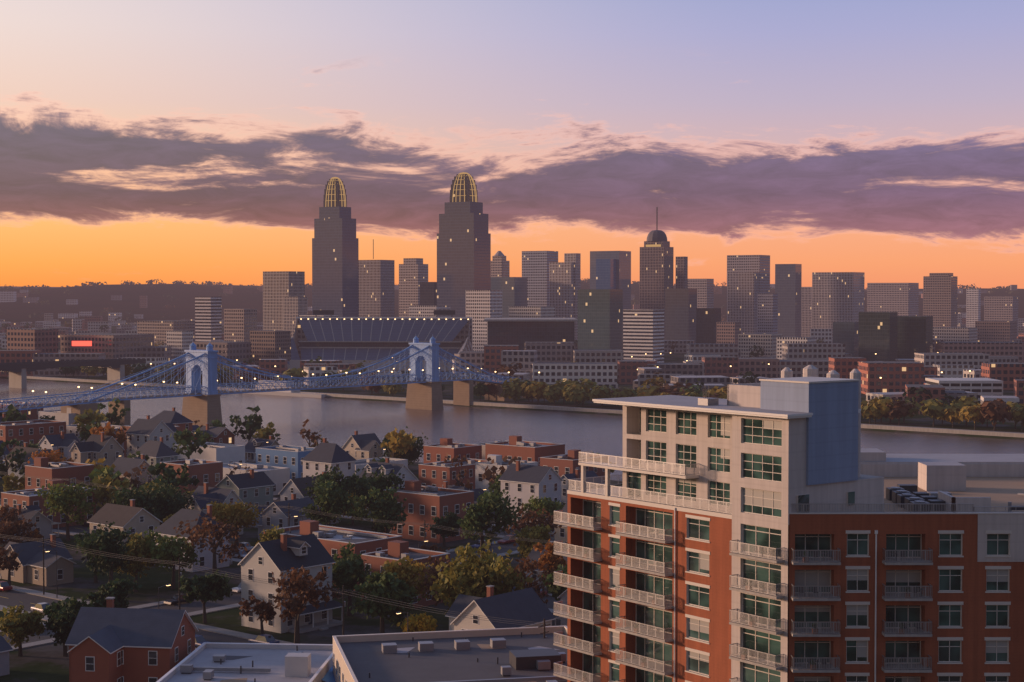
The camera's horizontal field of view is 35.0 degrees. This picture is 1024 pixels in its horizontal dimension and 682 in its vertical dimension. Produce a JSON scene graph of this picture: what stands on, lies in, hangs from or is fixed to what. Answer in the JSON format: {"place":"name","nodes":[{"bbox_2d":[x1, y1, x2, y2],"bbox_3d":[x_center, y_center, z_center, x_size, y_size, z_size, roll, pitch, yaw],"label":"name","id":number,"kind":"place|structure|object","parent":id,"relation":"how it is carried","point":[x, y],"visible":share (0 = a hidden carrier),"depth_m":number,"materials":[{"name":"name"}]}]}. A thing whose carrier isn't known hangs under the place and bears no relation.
{"place":"outdoors","nodes":[
{"label":"outdoors","id":0,"kind":"place"},
{"bbox_2d":[0,452,560,647],"bbox_3d":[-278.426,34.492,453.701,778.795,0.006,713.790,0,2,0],"label":"roads","id":1,"kind":"structure","parent":0,"point":[13,598],"depth_m":251.59,"materials":[{"name":"grey asphalt"}]},
{"bbox_2d":[0,450,546,647],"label":"cars","id":2,"kind":"object","parent":1,"relation":"on","point":[174,600],"visible":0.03,"depth_m":251.38,"materials":[{"name":"paint"}]},
{"bbox_2d":[0,378,1023,480],"bbox_3d":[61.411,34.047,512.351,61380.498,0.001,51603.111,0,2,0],"label":"river water","id":3,"kind":"structure","parent":0,"point":[338,422],"depth_m":611.79,"materials":[{"name":"grey liquid"}]},
{"bbox_2d":[0,358,145,387],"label":"girder bridge","id":4,"kind":"structure","parent":3,"relation":"in","point":[17,371],"depth_m":854.96,"materials":[{"name":"metal"}]},
{"bbox_2d":[0,324,1023,681],"bbox_3d":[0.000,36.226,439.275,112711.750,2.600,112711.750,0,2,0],"label":"ground","id":5,"kind":"structure","parent":0,"point":[46,662],"depth_m":274.65,"materials":[{"name":"green plant"}]},
{"bbox_2d":[0,336,539,425],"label":"suspension bridge","id":6,"kind":"structure","parent":5,"relation":"on","point":[204,407],"depth_m":614.10,"materials":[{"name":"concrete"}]},
{"bbox_2d":[0,455,559,650],"bbox_3d":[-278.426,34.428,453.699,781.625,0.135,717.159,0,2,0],"label":"pavements","id":7,"kind":"structure","parent":5,"relation":"on","point":[194,613],"depth_m":246.92,"materials":[{"name":"grey concrete"}]},
{"bbox_2d":[0,419,559,637],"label":"poles and wires","id":8,"kind":"object","parent":5,"relation":"on","point":[343,589],"visible":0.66,"depth_m":248.34,"materials":[{"name":"brown wood"}]},
{"bbox_2d":[0,400,606,681],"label":"houses","id":9,"kind":"structure","parent":5,"relation":"on","point":[110,643],"depth_m":268.99,"materials":[{"name":"multicoloured brick"}]},
{"bbox_2d":[0,397,615,656],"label":"trees","id":10,"kind":"object","parent":5,"relation":"on","point":[471,574],"visible":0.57,"depth_m":267.43,"materials":[{"name":"green plant"}]},
{"bbox_2d":[279,310,472,370],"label":"stadium","id":11,"kind":"object","parent":5,"relation":"on","point":[369,340],"visible":0.85,"depth_m":1050.97,"materials":[{"name":"concrete"}]},
{"bbox_2d":[0,313,1023,413],"bbox_3d":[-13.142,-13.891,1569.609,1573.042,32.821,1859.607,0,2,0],"label":"low-rise buildings","id":12,"kind":"structure","parent":5,"relation":"on","point":[547,350],"depth_m":900.75,"materials":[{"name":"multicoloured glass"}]},
{"bbox_2d":[0,376,1023,437],"bbox_3d":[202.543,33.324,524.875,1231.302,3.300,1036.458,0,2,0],"label":"riverbank","id":13,"kind":"structure","parent":5,"relation":"on","point":[946,430],"depth_m":680.37,"materials":[{"name":"concrete"}]},
{"bbox_2d":[7,172,1017,365],"bbox_3d":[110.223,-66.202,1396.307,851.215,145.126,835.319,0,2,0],"label":"city skyline","id":14,"kind":"structure","parent":5,"relation":"on","point":[476,284],"depth_m":1310.79,"materials":[{"name":"concrete"},{"name":"glass"},{"name":"metal"}]},
{"bbox_2d":[1,321,1023,430],"bbox_3d":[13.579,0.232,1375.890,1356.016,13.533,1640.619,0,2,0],"label":"bank trees","id":15,"kind":"object","parent":5,"relation":"on","point":[958,410],"visible":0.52,"depth_m":678.13,"materials":[{"name":"green plant"}]},
{"bbox_2d":[553,365,1023,681],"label":"apartment block","id":16,"kind":"structure","parent":5,"relation":"on","point":[785,527],"depth_m":144.55,"materials":[{"name":"brick"}]},
{"bbox_2d":[0,282,1023,323],"bbox_3d":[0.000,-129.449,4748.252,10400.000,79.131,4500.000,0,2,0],"label":"distant hills","id":17,"kind":"structure","parent":0,"point":[17,305],"depth_m":3133.61,"materials":[{"name":"leaves"},{"name":"grass"},{"name":"soil"}]},
{"bbox_2d":[0,278,1018,321],"bbox_3d":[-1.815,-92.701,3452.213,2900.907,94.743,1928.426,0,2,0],"label":"hill trees","id":18,"kind":"object","parent":17,"relation":"on","point":[308,286],"visible":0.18,"depth_m":3459.25,"materials":[{"name":"green plant"}]},
{"bbox_2d":[0,0,1023,288],"label":"sky","id":19,"kind":"structure","parent":0,"point":[141,141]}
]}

